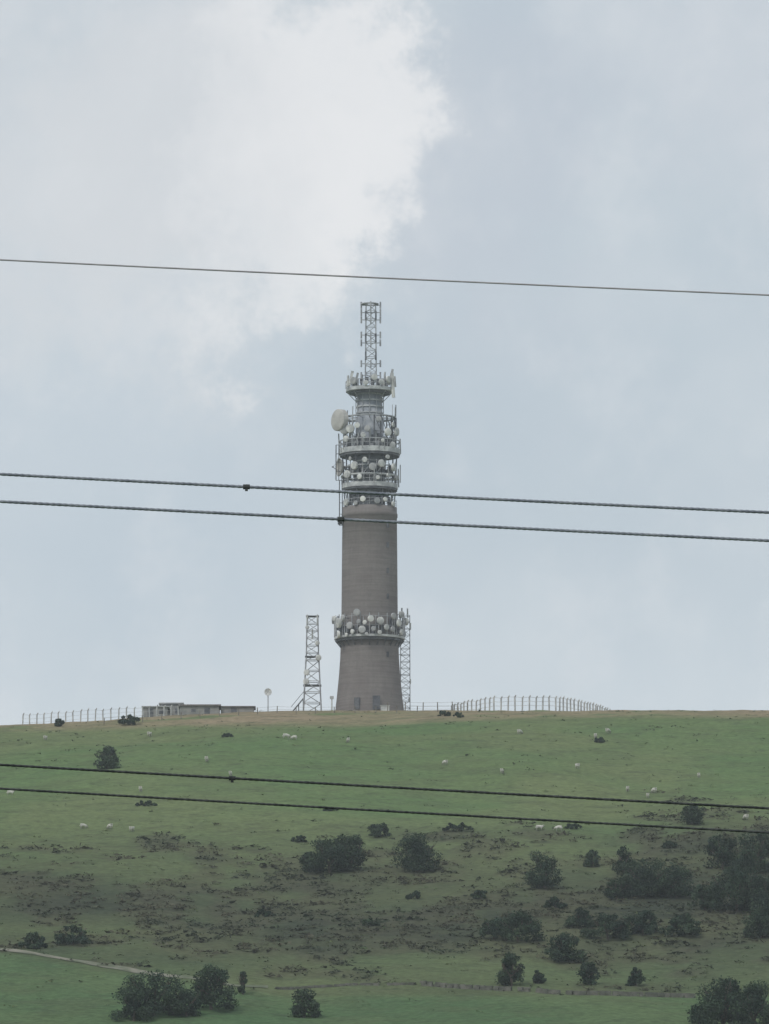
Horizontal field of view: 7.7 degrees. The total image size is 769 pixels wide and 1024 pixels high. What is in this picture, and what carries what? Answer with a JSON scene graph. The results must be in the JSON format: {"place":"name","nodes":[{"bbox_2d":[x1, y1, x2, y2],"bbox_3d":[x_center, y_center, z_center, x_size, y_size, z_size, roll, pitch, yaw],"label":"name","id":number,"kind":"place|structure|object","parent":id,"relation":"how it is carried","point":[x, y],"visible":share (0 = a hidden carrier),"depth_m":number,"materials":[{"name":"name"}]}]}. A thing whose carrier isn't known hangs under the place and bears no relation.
{"place":"outdoors","nodes":[
{"label":"outdoors","id":0,"kind":"place"},
{"bbox_2d":[0,948,267,987],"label":"path","id":1,"kind":"structure","parent":0,"point":[130,969],"depth_m":670.30,"materials":[{"name":"grey gravel"}]},
{"bbox_2d":[0,710,768,1023],"bbox_3d":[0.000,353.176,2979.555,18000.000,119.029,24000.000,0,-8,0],"label":"hillside","id":2,"kind":"structure","parent":0,"point":[67,996],"depth_m":772.30,"materials":[{"name":"green plant"}]},
{"bbox_2d":[17,931,47,948],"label":"hawthorn tree","id":3,"kind":"object","parent":2,"relation":"on","point":[37,942],"visible":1,"depth_m":682.51,"materials":[{"name":"green plant"}]},
{"bbox_2d":[54,718,64,726],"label":"gorse bush","id":4,"kind":"object","parent":2,"relation":"on","point":[59,722],"visible":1,"depth_m":971.35,"materials":[{"name":"green plant"}]},
{"bbox_2d":[54,924,91,944],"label":"hawthorn tree","id":5,"kind":"object","parent":2,"relation":"on","point":[81,937],"visible":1,"depth_m":687.48,"materials":[{"name":"green plant"}]},
{"bbox_2d":[22,704,186,723],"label":"security fence","id":6,"kind":"object","parent":2,"relation":"on","point":[73,719],"visible":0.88,"depth_m":1002.70,"materials":[{"name":"metal"}]},
{"bbox_2d":[93,746,120,768],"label":"hawthorn tree","id":7,"kind":"object","parent":2,"relation":"on","point":[111,760],"visible":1,"depth_m":857.30,"materials":[{"name":"green plant"}]},
{"bbox_2d":[117,714,139,724],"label":"gorse bush","id":8,"kind":"object","parent":2,"relation":"on","point":[130,719],"visible":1,"depth_m":967.89,"materials":[{"name":"green plant"}]},
{"bbox_2d":[108,985,154,1020],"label":"hawthorn tree","id":9,"kind":"object","parent":2,"relation":"on","point":[131,997],"visible":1,"depth_m":632.66,"materials":[{"name":"green plant"}]},
{"bbox_2d":[135,800,157,806],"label":"gorse bush","id":10,"kind":"object","parent":2,"relation":"on","point":[147,803],"visible":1,"depth_m":810.30,"materials":[{"name":"green plant"}]},
{"bbox_2d":[143,707,168,716],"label":"walls","id":11,"kind":"structure","parent":2,"relation":"on","point":[154,710],"depth_m":1005.38,"materials":[{"name":"grey concrete"}]},
{"bbox_2d":[148,709,162,716],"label":"windows and door","id":12,"kind":"structure","parent":11,"relation":"attached to","point":[151,712],"depth_m":1005.29,"materials":[{"name":"metal"}]},
{"bbox_2d":[122,969,191,1014],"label":"hawthorn tree","id":13,"kind":"object","parent":2,"relation":"on","point":[153,999],"visible":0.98,"depth_m":636.08,"materials":[{"name":"green plant"}]},
{"bbox_2d":[160,704,179,714],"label":"walls","id":14,"kind":"structure","parent":2,"relation":"on","point":[173,710],"depth_m":1011.52,"materials":[{"name":"grey concrete"}]},
{"bbox_2d":[159,702,183,705],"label":"roof","id":15,"kind":"structure","parent":14,"relation":"on","point":[171,703],"depth_m":1013.00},
{"bbox_2d":[164,986,202,1016],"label":"hawthorn tree","id":16,"kind":"object","parent":2,"relation":"on","point":[181,994],"visible":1,"depth_m":636.50,"materials":[{"name":"green plant"}]},
{"bbox_2d":[180,706,219,714],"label":"walls","id":17,"kind":"structure","parent":2,"relation":"on","point":[187,709],"depth_m":1004.90,"materials":[{"name":"grey concrete"}]},
{"bbox_2d":[178,704,220,708],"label":"roof","id":18,"kind":"structure","parent":17,"relation":"on","point":[219,705],"depth_m":1005.48,"materials":[{"name":"concrete"}]},
{"bbox_2d":[191,708,209,713],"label":"windows and door","id":19,"kind":"structure","parent":17,"relation":"attached to","point":[206,710],"depth_m":1004.84,"materials":[{"name":"metal"}]},
{"bbox_2d":[186,964,238,1009],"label":"hawthorn tree","id":20,"kind":"object","parent":2,"relation":"on","point":[217,977],"visible":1,"depth_m":641.01,"materials":[{"name":"green plant"}]},
{"bbox_2d":[221,733,233,736],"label":"gorse bush","id":21,"kind":"object","parent":2,"relation":"on","point":[227,735],"visible":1,"depth_m":926.33,"materials":[{"name":"green plant"}]},
{"bbox_2d":[221,707,253,712],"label":"walls","id":22,"kind":"structure","parent":2,"relation":"on","point":[241,709],"depth_m":1005.91,"materials":[{"name":"grey concrete"}]},
{"bbox_2d":[219,706,255,709],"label":"roof","id":23,"kind":"structure","parent":22,"relation":"on","point":[238,706],"depth_m":1005.68,"materials":[{"name":"concrete"}]},
{"bbox_2d":[236,971,247,994],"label":"hawthorn tree","id":24,"kind":"object","parent":2,"relation":"on","point":[243,980],"visible":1,"depth_m":653.72,"materials":[{"name":"green plant"}]},
{"bbox_2d":[254,908,273,917],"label":"gorse bush","id":25,"kind":"object","parent":2,"relation":"on","point":[262,911],"visible":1,"depth_m":714.43,"materials":[{"name":"green plant"}]},
{"bbox_2d":[264,688,271,710],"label":"satellite dish on pole","id":26,"kind":"object","parent":2,"relation":"on","point":[267,691],"visible":0.97,"depth_m":1004.52,"materials":[{"name":"metal"}]},
{"bbox_2d":[104,706,458,723],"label":"field fence","id":27,"kind":"object","parent":2,"relation":"on","point":[296,710],"visible":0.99,"depth_m":977.95,"materials":[{"name":"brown wood"}]},
{"bbox_2d":[291,835,307,841],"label":"gorse bush","id":28,"kind":"object","parent":2,"relation":"on","point":[299,838],"visible":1,"depth_m":779.15,"materials":[{"name":"green plant"}]},
{"bbox_2d":[288,988,322,1016],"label":"hawthorn tree","id":29,"kind":"object","parent":2,"relation":"on","point":[304,1005],"visible":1,"depth_m":640.17,"materials":[{"name":"green plant"}]},
{"bbox_2d":[291,615,321,710],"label":"lattice antenna tower","id":30,"kind":"structure","parent":2,"relation":"on","point":[317,656],"depth_m":1005.46,"materials":[{"name":"metal"}]},
{"bbox_2d":[298,851,317,869],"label":"hawthorn tree","id":31,"kind":"object","parent":2,"relation":"on","point":[303,859],"visible":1,"depth_m":753.96,"materials":[{"name":"green plant"}]},
{"bbox_2d":[299,837,354,872],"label":"hawthorn tree","id":32,"kind":"object","parent":2,"relation":"on","point":[324,853],"visible":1,"depth_m":751.16,"materials":[{"name":"green plant"}]},
{"bbox_2d":[330,696,333,709],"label":"white marker post","id":33,"kind":"object","parent":2,"relation":"on","point":[331,697],"visible":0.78,"depth_m":998.43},
{"bbox_2d":[274,982,414,989],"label":"dry stone wall","id":34,"kind":"structure","parent":2,"relation":"on","point":[337,985],"depth_m":659.74,"materials":[{"name":"grey stone"}]},
{"bbox_2d":[330,834,367,870],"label":"hawthorn tree","id":35,"kind":"object","parent":2,"relation":"on","point":[353,843],"visible":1,"depth_m":752.97,"materials":[{"name":"green plant"}]},
{"bbox_2d":[331,301,408,710],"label":"telecommunications tower","id":36,"kind":"structure","parent":2,"relation":"on","point":[369,625],"depth_m":1004.38,"materials":[{"name":"concrete"}]},
{"bbox_2d":[354,523,388,708],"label":"doors and slit windows","id":37,"kind":"structure","parent":36,"relation":"in","point":[376,699],"depth_m":998.70,"materials":[{"name":"metal"}]},
{"bbox_2d":[362,917,380,925],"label":"gorse bush","id":38,"kind":"object","parent":2,"relation":"on","point":[367,922],"visible":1,"depth_m":704.82,"materials":[{"name":"green plant"}]},
{"bbox_2d":[366,823,390,836],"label":"gorse bush","id":39,"kind":"object","parent":2,"relation":"on","point":[376,829],"visible":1,"depth_m":783.13,"materials":[{"name":"green plant"}]},
{"bbox_2d":[0,725,768,991],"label":"bracken","id":40,"kind":"object","parent":2,"relation":"on","point":[377,919],"visible":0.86,"depth_m":719.27,"materials":[{"name":"brown plant"}]},
{"bbox_2d":[0,709,768,1016],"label":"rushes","id":41,"kind":"object","parent":2,"relation":"on","point":[365,947],"visible":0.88,"depth_m":751.24,"materials":[{"name":"green plant"}]},
{"bbox_2d":[380,705,389,710],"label":"equipment cabinet","id":42,"kind":"object","parent":2,"relation":"on","point":[383,707],"visible":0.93,"depth_m":994.00,"materials":[{"name":"white metal"}]},
{"bbox_2d":[399,608,410,709],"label":"cable ladder mast","id":43,"kind":"object","parent":2,"relation":"on","point":[408,661],"visible":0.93,"depth_m":1008.25,"materials":[{"name":"metal"}]},
{"bbox_2d":[405,890,420,898],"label":"gorse bush","id":44,"kind":"object","parent":2,"relation":"on","point":[412,895],"visible":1,"depth_m":727.73,"materials":[{"name":"green plant"}]},
{"bbox_2d":[391,833,442,871],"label":"hawthorn tree","id":45,"kind":"object","parent":2,"relation":"on","point":[415,848],"visible":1,"depth_m":753.25,"materials":[{"name":"green plant"}]},
{"bbox_2d":[387,702,467,710],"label":"field fence","id":46,"kind":"object","parent":2,"relation":"on","point":[436,702],"visible":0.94,"depth_m":992.37,"materials":[{"name":"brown wood"}]},
{"bbox_2d":[437,710,450,715],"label":"gorse bush","id":47,"kind":"object","parent":2,"relation":"on","point":[444,713],"visible":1,"depth_m":959.91,"materials":[{"name":"green plant"}]},
{"bbox_2d":[442,822,472,830],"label":"gorse bush","id":48,"kind":"object","parent":2,"relation":"on","point":[461,826],"visible":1,"depth_m":786.29,"materials":[{"name":"green plant"}]},
{"bbox_2d":[453,712,463,717],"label":"gorse bush","id":49,"kind":"object","parent":2,"relation":"on","point":[458,714],"visible":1,"depth_m":952.45,"materials":[{"name":"green plant"}]},
{"bbox_2d":[470,890,488,898],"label":"gorse bush","id":50,"kind":"object","parent":2,"relation":"on","point":[477,894],"visible":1,"depth_m":726.10,"materials":[{"name":"green plant"}]},
{"bbox_2d":[478,917,506,938],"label":"hawthorn tree","id":51,"kind":"object","parent":2,"relation":"on","point":[488,927],"visible":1,"depth_m":692.52,"materials":[{"name":"green plant"}]},
{"bbox_2d":[495,952,524,985],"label":"hawthorn tree","id":52,"kind":"object","parent":2,"relation":"on","point":[506,975],"visible":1,"depth_m":660.25,"materials":[{"name":"green plant"}]},
{"bbox_2d":[493,909,546,941],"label":"hawthorn tree","id":53,"kind":"object","parent":2,"relation":"on","point":[521,920],"visible":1,"depth_m":689.77,"materials":[{"name":"green plant"}]},
{"bbox_2d":[451,695,610,710],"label":"security fence","id":54,"kind":"object","parent":2,"relation":"on","point":[535,705],"visible":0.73,"depth_m":1008.76,"materials":[{"name":"metal"}]},
{"bbox_2d":[532,969,546,983],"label":"hawthorn tree","id":55,"kind":"object","parent":2,"relation":"on","point":[538,977],"visible":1,"depth_m":662.45,"materials":[{"name":"green plant"}]},
{"bbox_2d":[523,850,562,888],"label":"hawthorn tree","id":56,"kind":"object","parent":2,"relation":"on","point":[544,869],"visible":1,"depth_m":733.53,"materials":[{"name":"green plant"}]},
{"bbox_2d":[543,896,567,908],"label":"gorse bush","id":57,"kind":"object","parent":2,"relation":"on","point":[554,902],"visible":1,"depth_m":717.97,"materials":[{"name":"green plant"}]},
{"bbox_2d":[419,981,695,997],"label":"path","id":58,"kind":"structure","parent":2,"relation":"on","point":[547,991],"depth_m":653.38,"materials":[{"name":"grey gravel"}]},
{"bbox_2d":[553,825,562,830],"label":"sheep","id":59,"kind":"object","parent":2,"relation":"on","point":[559,826],"visible":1,"depth_m":781.89},
{"bbox_2d":[544,931,587,961],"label":"hawthorn tree","id":60,"kind":"object","parent":2,"relation":"on","point":[561,947],"visible":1,"depth_m":677.72,"materials":[{"name":"green plant"}]},
{"bbox_2d":[564,823,581,828],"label":"gorse bush","id":61,"kind":"object","parent":2,"relation":"on","point":[572,826],"visible":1,"depth_m":784.26,"materials":[{"name":"green plant"}]},
{"bbox_2d":[563,907,596,927],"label":"hawthorn tree","id":62,"kind":"object","parent":2,"relation":"on","point":[581,919],"visible":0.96,"depth_m":699.61,"materials":[{"name":"green plant"}]},
{"bbox_2d":[575,961,600,984],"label":"hawthorn tree","id":63,"kind":"object","parent":2,"relation":"on","point":[587,972],"visible":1,"depth_m":661.58,"materials":[{"name":"green plant"}]},
{"bbox_2d":[583,849,600,866],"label":"hawthorn tree","id":64,"kind":"object","parent":2,"relation":"on","point":[589,860],"visible":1,"depth_m":753.75,"materials":[{"name":"green plant"}]},
{"bbox_2d":[594,737,604,742],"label":"gorse bush","id":65,"kind":"object","parent":2,"relation":"on","point":[599,739],"visible":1,"depth_m":897.30,"materials":[{"name":"green plant"}]},
{"bbox_2d":[579,913,630,939],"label":"hawthorn tree","id":66,"kind":"object","parent":2,"relation":"on","point":[605,924],"visible":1,"depth_m":692.38,"materials":[{"name":"green plant"}]},
{"bbox_2d":[602,878,633,899],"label":"hawthorn tree","id":67,"kind":"object","parent":2,"relation":"on","point":[617,890],"visible":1,"depth_m":725.52,"materials":[{"name":"green plant"}]},
{"bbox_2d":[610,845,639,874],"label":"hawthorn tree","id":68,"kind":"object","parent":2,"relation":"on","point":[618,868],"visible":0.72,"depth_m":748.23,"materials":[{"name":"green plant"}]},
{"bbox_2d":[625,967,645,985],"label":"hawthorn tree","id":69,"kind":"object","parent":2,"relation":"on","point":[635,978],"visible":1,"depth_m":660.05,"materials":[{"name":"green plant"}]},
{"bbox_2d":[622,910,665,934],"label":"hawthorn tree","id":70,"kind":"object","parent":2,"relation":"on","point":[640,925],"visible":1,"depth_m":695.44,"materials":[{"name":"green plant"}]},
{"bbox_2d":[620,857,669,897],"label":"hawthorn tree","id":71,"kind":"object","parent":2,"relation":"on","point":[643,875],"visible":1,"depth_m":726.35,"materials":[{"name":"green plant"}]},
{"bbox_2d":[661,840,677,847],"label":"gorse bush","id":72,"kind":"object","parent":2,"relation":"on","point":[669,844],"visible":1,"depth_m":769.30,"materials":[{"name":"green plant"}]},
{"bbox_2d":[657,861,696,897],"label":"hawthorn tree","id":73,"kind":"object","parent":2,"relation":"on","point":[679,877],"visible":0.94,"depth_m":724.73,"materials":[{"name":"green plant"}]},
{"bbox_2d":[664,912,701,935],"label":"hawthorn tree","id":74,"kind":"object","parent":2,"relation":"on","point":[687,921],"visible":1,"depth_m":693.71,"materials":[{"name":"green plant"}]},
{"bbox_2d":[679,802,704,824],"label":"hawthorn tree","id":75,"kind":"object","parent":2,"relation":"on","point":[691,814],"visible":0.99,"depth_m":785.61,"materials":[{"name":"green plant"}]},
{"bbox_2d":[687,1003,712,1022],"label":"hawthorn tree","id":76,"kind":"object","parent":2,"relation":"on","point":[698,1011],"visible":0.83,"depth_m":631.33,"materials":[{"name":"green plant"}]},
{"bbox_2d":[687,884,723,909],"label":"hawthorn tree","id":77,"kind":"object","parent":2,"relation":"on","point":[699,892],"visible":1,"depth_m":714.57,"materials":[{"name":"green plant"}]},
{"bbox_2d":[702,832,739,868],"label":"hawthorn tree","id":78,"kind":"object","parent":2,"relation":"on","point":[720,851],"visible":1,"depth_m":745.97,"materials":[{"name":"green plant"}]},
{"bbox_2d":[686,975,756,1023],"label":"hawthorn tree","id":79,"kind":"object","parent":2,"relation":"on","point":[717,1010],"visible":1,"depth_m":626.28,"materials":[{"name":"green plant"}]},
{"bbox_2d":[700,865,768,911],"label":"hawthorn tree","id":80,"kind":"object","parent":2,"relation":"on","point":[740,888],"visible":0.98,"depth_m":712.58,"materials":[{"name":"green plant"}]},
{"bbox_2d":[726,980,768,1023],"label":"hawthorn tree","id":81,"kind":"object","parent":2,"relation":"on","point":[755,1002],"visible":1,"depth_m":624.11,"materials":[{"name":"green plant"}]},
{"bbox_2d":[729,829,768,872],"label":"hawthorn tree","id":82,"kind":"object","parent":2,"relation":"on","point":[746,855],"visible":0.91,"depth_m":742.50,"materials":[{"name":"green plant"}]},
{"bbox_2d":[740,905,768,937],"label":"hawthorn tree","id":83,"kind":"object","parent":2,"relation":"on","point":[758,918],"visible":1,"depth_m":693.38,"materials":[{"name":"green plant"}]},
{"bbox_2d":[744,874,768,907],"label":"hawthorn tree","id":84,"kind":"object","parent":2,"relation":"on","point":[765,880],"visible":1,"depth_m":715.33,"materials":[{"name":"green plant"}]},
{"bbox_2d":[0,0,768,724],"label":"sky","id":85,"kind":"structure","parent":0,"point":[593,143],"materials":[{"name":"grey"}]},
{"bbox_3d":[-24.000,3.204,50.190,0.318,14.440,0.425,0,-8,0],"label":"utility pole","id":86,"kind":"object","parent":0,"visible":0},
{"bbox_2d":[0,500,768,541],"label":"overhead cable","id":87,"kind":"object","parent":86,"relation":"attached to","point":[340,520],"visible":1,"depth_m":50.44,"materials":[{"name":"black metal"}]},
{"bbox_2d":[0,473,768,513],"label":"overhead cable","id":88,"kind":"object","parent":86,"relation":"attached to","point":[246,487],"visible":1,"depth_m":50.47,"materials":[{"name":"black metal"}]},
{"bbox_2d":[0,763,768,809],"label":"overhead cable","id":89,"kind":"object","parent":86,"relation":"attached to","point":[232,778],"visible":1,"depth_m":50.12,"materials":[{"name":"black metal"}]},
{"bbox_2d":[0,787,768,833],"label":"overhead cable","id":90,"kind":"object","parent":86,"relation":"attached to","point":[377,810],"visible":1,"depth_m":50.09,"materials":[{"name":"black metal"}]},
{"bbox_2d":[0,259,768,295],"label":"overhead wire","id":91,"kind":"object","parent":86,"relation":"attached to","point":[384,277],"visible":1,"depth_m":50.73,"materials":[{"name":"grey metal"}]}
]}

